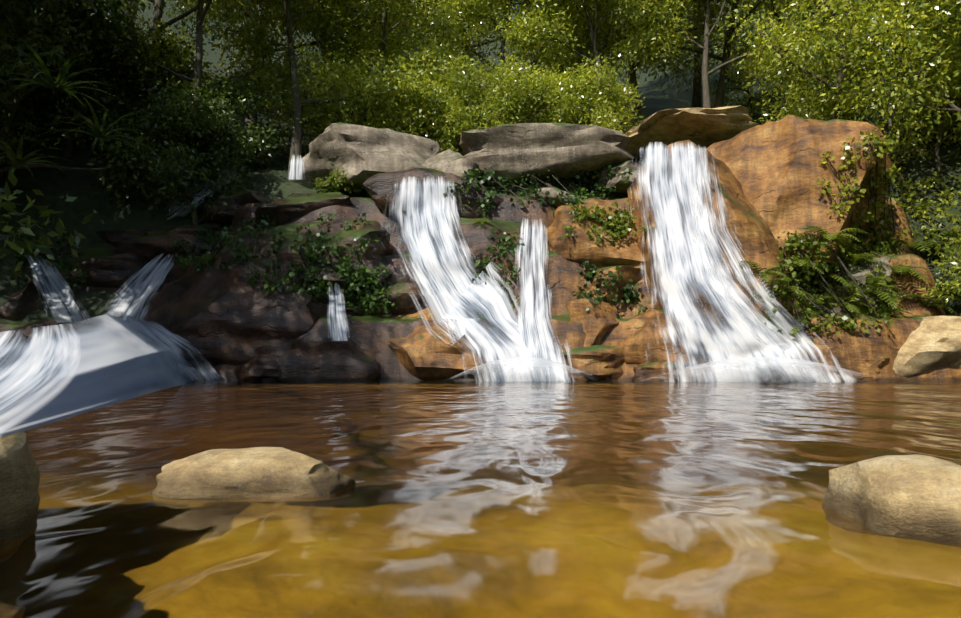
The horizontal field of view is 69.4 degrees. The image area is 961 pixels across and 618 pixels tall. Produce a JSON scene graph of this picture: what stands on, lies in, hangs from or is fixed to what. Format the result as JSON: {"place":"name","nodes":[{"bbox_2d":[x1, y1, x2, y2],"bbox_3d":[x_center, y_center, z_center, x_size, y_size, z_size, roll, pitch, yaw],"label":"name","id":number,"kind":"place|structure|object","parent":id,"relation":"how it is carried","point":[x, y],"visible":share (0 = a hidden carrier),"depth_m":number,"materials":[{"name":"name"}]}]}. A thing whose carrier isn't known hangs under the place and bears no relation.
{"place":"outdoors","nodes":[
{"label":"outdoors","id":0,"kind":"place"},
{"bbox_2d":[0,380,960,617],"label":"water pool","id":1,"kind":"structure","parent":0,"point":[569,499],"depth_m":2.00,"materials":[{"name":"brown"}]},
{"bbox_2d":[0,432,39,545],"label":"foreground rock","id":2,"kind":"object","parent":1,"relation":"in","point":[19,488],"visible":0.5,"depth_m":1.66,"materials":[{"name":"stone"}]},
{"bbox_2d":[0,312,227,436],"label":"waterfall","id":3,"kind":"structure","parent":1,"relation":"on","point":[47,376],"depth_m":3.62,"materials":[{"name":"liquid"}]},
{"bbox_2d":[152,447,355,498],"bbox_3d":[-0.762,0.606,2.381,0.663,0.254,0.470,0,-4,2],"label":"pool rock","id":4,"kind":"object","parent":1,"relation":"in","point":[252,472],"visible":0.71,"depth_m":2.21,"materials":[{"name":"stone"}]},
{"bbox_2d":[234,346,279,380],"bbox_3d":[-4.268,1.135,14.113,1.911,0.832,1.862,0,-4,2],"label":"rock base","id":5,"kind":"object","parent":1,"relation":"on","point":[263,365],"visible":0.21,"depth_m":13.26,"materials":[{"name":"stone"}]},
{"bbox_2d":[278,318,380,380],"bbox_3d":[-2.869,0.903,13.957,1.927,1.449,1.760,0,-4,2],"label":"rock base","id":6,"kind":"object","parent":1,"relation":"in","point":[314,353],"visible":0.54,"depth_m":13.15,"materials":[{"name":"stone"}]},
{"bbox_2d":[387,306,488,380],"bbox_3d":[-0.845,0.716,14.683,3.763,1.688,2.860,0,-4,2],"label":"rock slab","id":7,"kind":"object","parent":1,"relation":"in","point":[422,352],"visible":0.23,"depth_m":13.40,"materials":[{"name":"stone"}]},
{"bbox_2d":[382,176,578,380],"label":"waterfall","id":8,"kind":"structure","parent":1,"relation":"on","point":[452,293],"depth_m":14.23,"materials":[{"name":"liquid"}]},
{"bbox_2d":[456,357,597,382],"bbox_3d":[0.770,1.086,12.533,2.925,0.450,1.500,0,-4,2],"label":"foam","id":9,"kind":"object","parent":1,"relation":"on","point":[527,359],"visible":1,"depth_m":12.33,"materials":[{"name":"liquid"}]},
{"bbox_2d":[509,219,573,380],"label":"waterfall","id":10,"kind":"object","parent":1,"relation":"on","point":[533,326],"visible":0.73,"depth_m":13.68,"materials":[{"name":"liquid"}]},
{"bbox_2d":[562,345,624,380],"bbox_3d":[2.378,1.137,13.851,1.703,0.830,1.635,0,-4,2],"label":"rock base","id":11,"kind":"object","parent":1,"relation":"in","point":[601,362],"visible":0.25,"depth_m":13.20,"materials":[{"name":"stone"}]},
{"bbox_2d":[566,298,618,346],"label":"orange rock","id":12,"kind":"object","parent":11,"relation":"on","point":[598,322],"visible":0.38,"depth_m":13.51,"materials":[{"name":"stone"}]},
{"bbox_2d":[632,361,680,380],"bbox_3d":[3.432,1.191,13.680,1.140,0.683,1.197,0,-4,2],"label":"rock base","id":13,"kind":"object","parent":1,"relation":"in","point":[653,371],"depth_m":13.12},
{"bbox_2d":[620,308,690,364],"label":"orange rock","id":14,"kind":"object","parent":13,"relation":"on","point":[637,347],"visible":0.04,"depth_m":13.25,"materials":[{"name":"stone"}]},
{"bbox_2d":[630,142,858,381],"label":"waterfall","id":15,"kind":"structure","parent":1,"relation":"on","point":[681,264],"depth_m":13.05,"materials":[{"name":"liquid"}]},
{"bbox_2d":[643,357,880,381],"bbox_3d":[5.021,1.074,12.361,4.388,0.450,1.600,0,-4,2],"label":"foam","id":16,"kind":"object","parent":1,"relation":"on","point":[779,359],"visible":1,"depth_m":12.15,"materials":[{"name":"liquid"}]},
{"bbox_2d":[822,454,960,544],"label":"edge rock","id":17,"kind":"object","parent":1,"relation":"in","point":[915,496],"visible":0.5,"depth_m":1.73,"materials":[{"name":"stone"}]},
{"bbox_2d":[0,0,960,323],"bbox_3d":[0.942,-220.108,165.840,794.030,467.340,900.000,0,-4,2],"label":"ground","id":18,"kind":"structure","parent":0,"point":[56,188],"depth_m":17.66,"materials":[{"name":"plant"}]},
{"bbox_2d":[0,135,72,178],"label":"plant rosette","id":19,"kind":"object","parent":18,"relation":"on","point":[17,160],"visible":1,"depth_m":11.17,"materials":[{"name":"green plant"}]},
{"bbox_2d":[0,168,92,279],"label":"bush","id":20,"kind":"object","parent":18,"relation":"on","point":[18,246],"visible":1,"depth_m":10.27,"materials":[{"name":"green plant"}]},
{"bbox_2d":[9,233,91,288],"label":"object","id":21,"kind":"object","parent":18,"relation":"on","point":[60,261],"visible":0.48,"depth_m":16.32,"materials":[{"name":"green plant"}]},
{"bbox_2d":[12,15,104,138],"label":"bush","id":22,"kind":"object","parent":18,"relation":"on","point":[54,110],"visible":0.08,"depth_m":17.95,"materials":[{"name":"green plant"}]},
{"bbox_2d":[0,37,125,115],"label":"plant rosette","id":23,"kind":"object","parent":18,"relation":"on","point":[57,85],"visible":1,"depth_m":11.23,"materials":[{"name":"green plant"}]},
{"bbox_2d":[1,10,148,153],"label":"tree","id":24,"kind":"object","parent":18,"relation":"on","point":[79,78],"depth_m":18.08,"materials":[{"name":"green plant"}]},
{"bbox_2d":[0,1,158,157],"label":"tree","id":25,"kind":"object","parent":18,"relation":"on","point":[68,150],"visible":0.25,"depth_m":17.59,"materials":[{"name":"green plant"}]},
{"bbox_2d":[0,0,163,146],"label":"tree","id":26,"kind":"object","parent":18,"relation":"on","point":[131,38],"visible":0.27,"depth_m":17.63,"materials":[{"name":"green plant"}]},
{"bbox_2d":[24,24,153,149],"bbox_3d":[-10.662,-5.917,18.768,4.185,3.560,3.531,0,-4,2],"label":"bush","id":27,"kind":"object","parent":18,"relation":"on","point":[106,101],"visible":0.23,"depth_m":17.99,"materials":[{"name":"green plant"}]},
{"bbox_2d":[37,97,147,155],"bbox_3d":[-6.491,-3.109,11.794,1.433,0.728,1.715,-3,-5,41],"label":"plant rosette","id":28,"kind":"object","parent":18,"relation":"on","point":[101,132],"visible":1,"depth_m":11.67,"materials":[{"name":"green plant"}]},
{"bbox_2d":[0,0,219,217],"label":"tree","id":29,"kind":"object","parent":18,"relation":"on","point":[44,8],"visible":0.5,"depth_m":16.82,"materials":[{"name":"green plant"}]},
{"bbox_2d":[58,17,212,148],"bbox_3d":[-9.893,-6.050,18.992,4.277,3.607,2.773,-2,-4,20],"label":"tree","id":30,"kind":"object","parent":18,"relation":"on","point":[140,46],"visible":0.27,"depth_m":18.37,"materials":[{"name":"green plant"}]},
{"bbox_2d":[85,51,207,147],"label":"bush","id":31,"kind":"object","parent":18,"relation":"on","point":[126,71],"visible":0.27,"depth_m":18.42,"materials":[{"name":"green plant"}]},
{"bbox_2d":[52,75,283,224],"bbox_3d":[-7.542,-3.642,17.075,3.322,3.875,4.826,-3,-5,38],"label":"bush","id":32,"kind":"object","parent":18,"relation":"on","point":[173,114],"visible":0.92,"depth_m":16.71,"materials":[{"name":"green plant"}]},
{"bbox_2d":[41,0,311,180],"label":"tree","id":33,"kind":"object","parent":18,"relation":"on","point":[263,45],"visible":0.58,"depth_m":19.13,"materials":[{"name":"green plant"}]},
{"bbox_2d":[101,0,310,46],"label":"tree","id":34,"kind":"object","parent":18,"relation":"on","point":[157,12],"visible":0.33,"depth_m":22.45,"materials":[{"name":"green plant"}]},
{"bbox_2d":[135,69,294,172],"bbox_3d":[-6.989,-4.905,18.733,3.285,3.066,3.964,-2,-5,31],"label":"bush","id":35,"kind":"object","parent":18,"relation":"on","point":[231,97],"visible":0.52,"depth_m":18.49,"materials":[{"name":"green plant"}]},
{"bbox_2d":[138,248,328,373],"bbox_3d":[-5.222,0.114,14.631,4.659,2.581,2.823,0,-4,2],"label":"boulder","id":36,"kind":"object","parent":18,"relation":"on","point":[215,315],"visible":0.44,"depth_m":13.45,"materials":[{"name":"stone"}]},
{"bbox_2d":[168,0,389,121],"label":"tree","id":37,"kind":"object","parent":18,"relation":"on","point":[183,24],"visible":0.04,"depth_m":30.08,"materials":[{"name":"green plant"}]},
{"bbox_2d":[140,0,427,144],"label":"tree","id":38,"kind":"object","parent":18,"relation":"on","point":[182,2],"visible":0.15,"depth_m":23.52,"materials":[{"name":"green plant"}]},
{"bbox_2d":[239,44,356,157],"bbox_3d":[-5.096,-5.670,20.246,3.603,3.842,3.892,0,-4,2],"label":"bush","id":39,"kind":"object","parent":18,"relation":"on","point":[305,128],"visible":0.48,"depth_m":19.61,"materials":[{"name":"green plant"}]},
{"bbox_2d":[255,42,384,134],"bbox_3d":[-5.033,-6.534,21.275,3.349,3.703,4.529,-2,-5,30],"label":"bush","id":40,"kind":"object","parent":18,"relation":"on","point":[344,62],"visible":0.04,"depth_m":21.63,"materials":[{"name":"green plant"}]},
{"bbox_2d":[308,163,363,193],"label":"ivy","id":41,"kind":"object","parent":18,"relation":"on","point":[332,179],"visible":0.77,"depth_m":17.27,"materials":[{"name":"green plant"}]},
{"bbox_2d":[280,41,399,139],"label":"bush","id":42,"kind":"object","parent":18,"relation":"on","point":[341,78],"visible":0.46,"depth_m":19.37,"materials":[{"name":"green plant"}]},
{"bbox_2d":[303,86,386,136],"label":"bush","id":43,"kind":"object","parent":18,"relation":"on","point":[332,114],"visible":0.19,"depth_m":19.72,"materials":[{"name":"green plant"}]},
{"bbox_2d":[236,0,462,175],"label":"tree","id":44,"kind":"object","parent":18,"relation":"on","point":[296,135],"visible":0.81,"depth_m":19.68,"materials":[{"name":"green plant"}]},
{"bbox_2d":[319,79,406,131],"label":"bush","id":45,"kind":"object","parent":18,"relation":"on","point":[380,121],"visible":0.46,"depth_m":19.27,"materials":[{"name":"green plant"}]},
{"bbox_2d":[295,122,440,189],"bbox_3d":[-2.977,-3.773,18.152,4.163,1.467,2.980,0,-4,2],"label":"boulder","id":46,"kind":"object","parent":18,"relation":"on","point":[360,154],"visible":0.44,"depth_m":16.97,"materials":[{"name":"stone"}]},
{"bbox_2d":[238,0,515,86],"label":"tree","id":47,"kind":"object","parent":18,"relation":"on","point":[468,8],"visible":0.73,"depth_m":22.14,"materials":[{"name":"green plant"}]},
{"bbox_2d":[374,87,458,151],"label":"bush","id":48,"kind":"object","parent":18,"relation":"on","point":[437,139],"visible":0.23,"depth_m":19.01,"materials":[{"name":"green plant"}]},
{"bbox_2d":[383,70,462,152],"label":"bush","id":49,"kind":"object","parent":18,"relation":"on","point":[422,94],"visible":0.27,"depth_m":18.88,"materials":[{"name":"green plant"}]},
{"bbox_2d":[352,30,504,127],"bbox_3d":[-1.426,-6.469,21.463,5.498,3.885,3.202,-1,-4,15],"label":"bush","id":50,"kind":"object","parent":18,"relation":"on","point":[449,69],"visible":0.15,"depth_m":20.96,"materials":[{"name":"green plant"}]},
{"bbox_2d":[362,168,503,223],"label":"rock","id":51,"kind":"object","parent":18,"relation":"on","point":[379,188],"visible":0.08,"depth_m":15.62,"materials":[{"name":"stone"}]},
{"bbox_2d":[421,149,483,183],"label":"boulder","id":52,"kind":"object","parent":51,"relation":"on","point":[452,161],"visible":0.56,"depth_m":16.96,"materials":[{"name":"stone"}]},
{"bbox_2d":[443,163,635,216],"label":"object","id":53,"kind":"object","parent":51,"relation":"on","point":[531,189],"visible":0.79,"depth_m":17.06,"materials":[{"name":"green plant"}]},
{"bbox_2d":[419,72,478,153],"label":"bush","id":54,"kind":"object","parent":18,"relation":"on","point":[463,90],"visible":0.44,"depth_m":19.32,"materials":[{"name":"green plant"}]},
{"bbox_2d":[400,217,550,313],"bbox_3d":[-0.016,-0.771,15.446,3.965,2.432,2.120,0,-4,2],"label":"waterfall rock","id":55,"kind":"object","parent":18,"relation":"on","point":[475,235],"visible":0.04,"depth_m":14.66,"materials":[{"name":"stone"}]},
{"bbox_2d":[469,228,524,308],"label":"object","id":56,"kind":"object","parent":55,"relation":"attached to","point":[503,251],"visible":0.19,"depth_m":14.39,"materials":[{"name":"green plant"}]},
{"bbox_2d":[354,0,625,80],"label":"tree","id":57,"kind":"object","parent":18,"relation":"on","point":[494,47],"visible":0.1,"depth_m":25.65,"materials":[{"name":"green plant"}]},
{"bbox_2d":[394,0,611,81],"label":"tree","id":58,"kind":"object","parent":18,"relation":"on","point":[502,48],"visible":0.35,"depth_m":23.59,"materials":[{"name":"green plant"}]},
{"bbox_2d":[444,51,562,128],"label":"bush","id":59,"kind":"object","parent":18,"relation":"on","point":[514,67],"visible":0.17,"depth_m":20.21,"materials":[{"name":"green plant"}]},
{"bbox_2d":[438,54,585,136],"bbox_3d":[0.892,-5.607,19.867,4.157,3.567,3.462,0,-4,2],"label":"bush","id":60,"kind":"object","parent":18,"relation":"on","point":[494,115],"visible":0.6,"depth_m":19.39,"materials":[{"name":"green plant"}]},
{"bbox_2d":[474,81,588,123],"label":"bush","id":61,"kind":"object","parent":18,"relation":"on","point":[537,118],"visible":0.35,"depth_m":19.97,"materials":[{"name":"green plant"}]},
{"bbox_2d":[391,0,689,119],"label":"tree","id":62,"kind":"object","parent":18,"relation":"on","point":[606,45],"visible":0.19,"depth_m":23.96,"materials":[{"name":"green plant"}]},
{"bbox_2d":[459,123,633,184],"bbox_3d":[1.643,-3.844,18.105,4.738,1.418,3.086,0,-4,2],"label":"boulder","id":63,"kind":"object","parent":18,"relation":"on","point":[511,150],"visible":0.69,"depth_m":17.09,"materials":[{"name":"stone"}]},
{"bbox_2d":[526,64,614,124],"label":"bush","id":64,"kind":"object","parent":18,"relation":"on","point":[572,107],"visible":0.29,"depth_m":19.38,"materials":[{"name":"green plant"}]},
{"bbox_2d":[506,51,635,132],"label":"bush","id":65,"kind":"object","parent":18,"relation":"on","point":[545,82],"visible":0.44,"depth_m":19.38,"materials":[{"name":"green plant"}]},
{"bbox_2d":[495,0,696,75],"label":"tree","id":66,"kind":"object","parent":18,"relation":"on","point":[523,30],"visible":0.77,"depth_m":21.33,"materials":[{"name":"green plant"}]},
{"bbox_2d":[566,55,645,133],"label":"bush","id":67,"kind":"object","parent":18,"relation":"on","point":[609,90],"visible":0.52,"depth_m":19.29,"materials":[{"name":"green plant"}]},
{"bbox_2d":[583,265,644,304],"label":"rock","id":68,"kind":"object","parent":18,"relation":"on","point":[632,273],"visible":0.12,"depth_m":14.27,"materials":[{"name":"stone"}]},
{"bbox_2d":[544,204,644,265],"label":"rock","id":69,"kind":"object","parent":68,"relation":"on","point":[579,246],"visible":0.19,"depth_m":14.54,"materials":[{"name":"stone"}]},
{"bbox_2d":[561,198,635,243],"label":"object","id":70,"kind":"object","parent":69,"relation":"on","point":[613,223],"visible":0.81,"depth_m":14.65,"materials":[{"name":"green plant"}]},
{"bbox_2d":[571,259,652,311],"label":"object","id":71,"kind":"object","parent":68,"relation":"on","point":[635,295],"visible":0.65,"depth_m":14.21,"materials":[{"name":"green plant"}]},
{"bbox_2d":[596,160,643,192],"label":"ledge rock","id":72,"kind":"object","parent":18,"relation":"on","point":[614,180],"visible":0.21,"depth_m":16.93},
{"bbox_2d":[555,0,719,125],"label":"tree","id":73,"kind":"object","parent":18,"relation":"on","point":[633,79],"visible":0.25,"depth_m":25.54,"materials":[{"name":"green plant"}]},
{"bbox_2d":[550,0,815,107],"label":"tree","id":74,"kind":"object","parent":18,"relation":"on","point":[705,72],"visible":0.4,"depth_m":22.46,"materials":[{"name":"green plant"}]},
{"bbox_2d":[625,105,759,158],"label":"rock slab","id":75,"kind":"structure","parent":18,"relation":"on","point":[667,127],"depth_m":16.57,"materials":[{"name":"stained orange-brown rock"}]},
{"bbox_2d":[606,0,799,120],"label":"tree","id":76,"kind":"object","parent":18,"relation":"on","point":[719,96],"visible":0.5,"depth_m":24.33,"materials":[{"name":"green plant"}]},
{"bbox_2d":[627,140,784,335],"bbox_3d":[4.586,-1.059,14.326,3.011,4.918,2.462,0,-4,2],"label":"rock","id":77,"kind":"object","parent":18,"relation":"on","point":[758,245],"visible":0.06,"depth_m":13.46,"materials":[{"name":"stone"}]},
{"bbox_2d":[651,0,776,107],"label":"tree","id":78,"kind":"object","parent":18,"relation":"on","point":[696,100],"visible":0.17,"depth_m":29.98,"materials":[{"name":"green plant"}]},
{"bbox_2d":[714,0,876,106],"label":"tree","id":79,"kind":"object","parent":18,"relation":"on","point":[766,10],"visible":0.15,"depth_m":26.32,"materials":[{"name":"green plant"}]},
{"bbox_2d":[706,115,893,283],"bbox_3d":[6.860,-2.209,15.434,4.176,3.926,3.057,0,-4,2],"label":"boulder","id":80,"kind":"object","parent":18,"relation":"on","point":[777,169],"visible":0.38,"depth_m":14.34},
{"bbox_2d":[814,128,960,255],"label":"ivy plant","id":81,"kind":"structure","parent":80,"relation":"attached to","point":[889,174],"depth_m":15.15,"materials":[{"name":"green plant"}]},
{"bbox_2d":[685,0,941,120],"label":"tree","id":82,"kind":"object","parent":18,"relation":"on","point":[825,76],"visible":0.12,"depth_m":22.77,"materials":[{"name":"green plant"}]},
{"bbox_2d":[709,0,958,123],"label":"tree","id":83,"kind":"object","parent":18,"relation":"on","point":[775,47],"visible":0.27,"depth_m":17.88,"materials":[{"name":"green plant"}]},
{"bbox_2d":[827,257,891,317],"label":"bank rock","id":84,"kind":"object","parent":18,"relation":"on","point":[859,274],"visible":0.19,"depth_m":14.25,"materials":[{"name":"stone"}]},
{"bbox_2d":[772,0,960,142],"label":"tree","id":85,"kind":"object","parent":18,"relation":"on","point":[884,28],"visible":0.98,"depth_m":15.18,"materials":[{"name":"green plant"}]},
{"bbox_2d":[781,1,960,166],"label":"tree","id":86,"kind":"object","parent":18,"relation":"on","point":[826,107],"visible":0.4,"depth_m":17.40,"materials":[{"name":"green plant"}]},
{"bbox_2d":[878,29,960,176],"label":"tree","id":87,"kind":"object","parent":18,"relation":"on","point":[938,166],"visible":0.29,"depth_m":16.34,"materials":[{"name":"green plant"}]},
{"bbox_2d":[911,79,960,140],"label":"bush","id":88,"kind":"object","parent":18,"relation":"on","point":[958,100],"visible":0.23,"depth_m":17.16,"materials":[{"name":"green plant"}]},
{"bbox_2d":[916,190,960,303],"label":"bush","id":89,"kind":"object","parent":18,"relation":"on","point":[954,258],"visible":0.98,"depth_m":13.78,"materials":[{"name":"green plant"}]},
{"bbox_2d":[0,194,960,380],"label":"rock cliff","id":90,"kind":"structure","parent":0,"point":[371,334],"depth_m":14.34,"materials":[{"name":"stone"}]},
{"bbox_2d":[0,278,73,320],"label":"dark rock","id":91,"kind":"object","parent":90,"relation":"on","point":[24,301],"visible":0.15,"depth_m":15.61,"materials":[{"name":"stone"}]},
{"bbox_2d":[27,254,93,321],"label":"waterfall","id":92,"kind":"structure","parent":90,"relation":"on","point":[59,298],"depth_m":15.68,"materials":[{"name":"liquid"}]},
{"bbox_2d":[30,243,147,287],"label":"dark rock","id":93,"kind":"object","parent":90,"relation":"on","point":[106,265],"visible":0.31,"depth_m":16.33,"materials":[{"name":"stone"}]},
{"bbox_2d":[87,253,174,320],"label":"waterfall","id":94,"kind":"structure","parent":90,"relation":"on","point":[138,291],"depth_m":16.07,"materials":[{"name":"liquid"}]},
{"bbox_2d":[96,223,221,259],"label":"dark rock","id":95,"kind":"object","parent":90,"relation":"on","point":[149,243],"visible":0.48,"depth_m":16.74,"materials":[{"name":"stone"}]},
{"bbox_2d":[163,186,206,219],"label":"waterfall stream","id":96,"kind":"structure","parent":95,"relation":"on","point":[182,207],"depth_m":17.33,"materials":[{"name":"liquid"}]},
{"bbox_2d":[169,226,244,271],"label":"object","id":97,"kind":"object","parent":90,"relation":"on","point":[209,237],"visible":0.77,"depth_m":15.13,"materials":[{"name":"green plant"}]},
{"bbox_2d":[199,190,352,227],"bbox_3d":[-4.981,-2.365,17.191,4.644,1.316,3.430,0,-4,2],"label":"rock slab","id":98,"kind":"object","parent":90,"relation":"on","point":[291,207],"depth_m":16.08,"materials":[{"name":"stone"}]},
{"bbox_2d":[215,220,393,295],"bbox_3d":[-3.824,-1.049,15.557,4.007,1.806,2.860,0,-4,2],"label":"rock","id":99,"kind":"object","parent":90,"relation":"on","point":[374,253],"visible":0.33,"depth_m":14.53,"materials":[{"name":"stone"}]},
{"bbox_2d":[226,211,385,304],"bbox_3d":[-4.255,-1.137,14.633,3.987,2.231,2.755,-3,-5,35],"label":"rock ivy","id":100,"kind":"object","parent":99,"relation":"on","point":[341,268],"visible":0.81,"depth_m":14.18,"materials":[{"name":"green plant"}]},
{"bbox_2d":[327,284,349,340],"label":"waterfall","id":101,"kind":"structure","parent":90,"relation":"on","point":[339,329],"depth_m":13.37,"materials":[{"name":"liquid"}]},
{"bbox_2d":[341,254,399,314],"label":"rock ivy","id":102,"kind":"object","parent":90,"relation":"on","point":[363,293],"visible":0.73,"depth_m":14.25,"materials":[{"name":"green plant"}]},
{"bbox_2d":[345,275,424,314],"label":"rock","id":103,"kind":"object","parent":90,"relation":"on","point":[404,301],"visible":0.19,"depth_m":14.38,"materials":[{"name":"stone"}]},
{"bbox_2d":[799,226,866,253],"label":"fern","id":104,"kind":"object","parent":90,"relation":"on","point":[829,236],"visible":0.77,"depth_m":13.92,"materials":[{"name":"green plant"}]},
{"bbox_2d":[760,230,918,336],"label":"ivy plant","id":105,"kind":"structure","parent":90,"relation":"on","point":[839,261],"depth_m":14.01,"materials":[{"name":"green plant"}]},
{"bbox_2d":[840,276,904,307],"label":"fern","id":106,"kind":"object","parent":90,"relation":"on","point":[874,280],"visible":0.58,"depth_m":13.92,"materials":[{"name":"green plant"}]},
{"bbox_2d":[893,316,960,376],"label":"shore boulder","id":107,"kind":"object","parent":90,"relation":"on","point":[931,341],"visible":0.38,"depth_m":13.14,"materials":[{"name":"stone"}]},
{"bbox_2d":[898,291,960,314],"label":"fern","id":108,"kind":"object","parent":90,"relation":"on","point":[933,302],"visible":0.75,"depth_m":14.35,"materials":[{"name":"green plant"}]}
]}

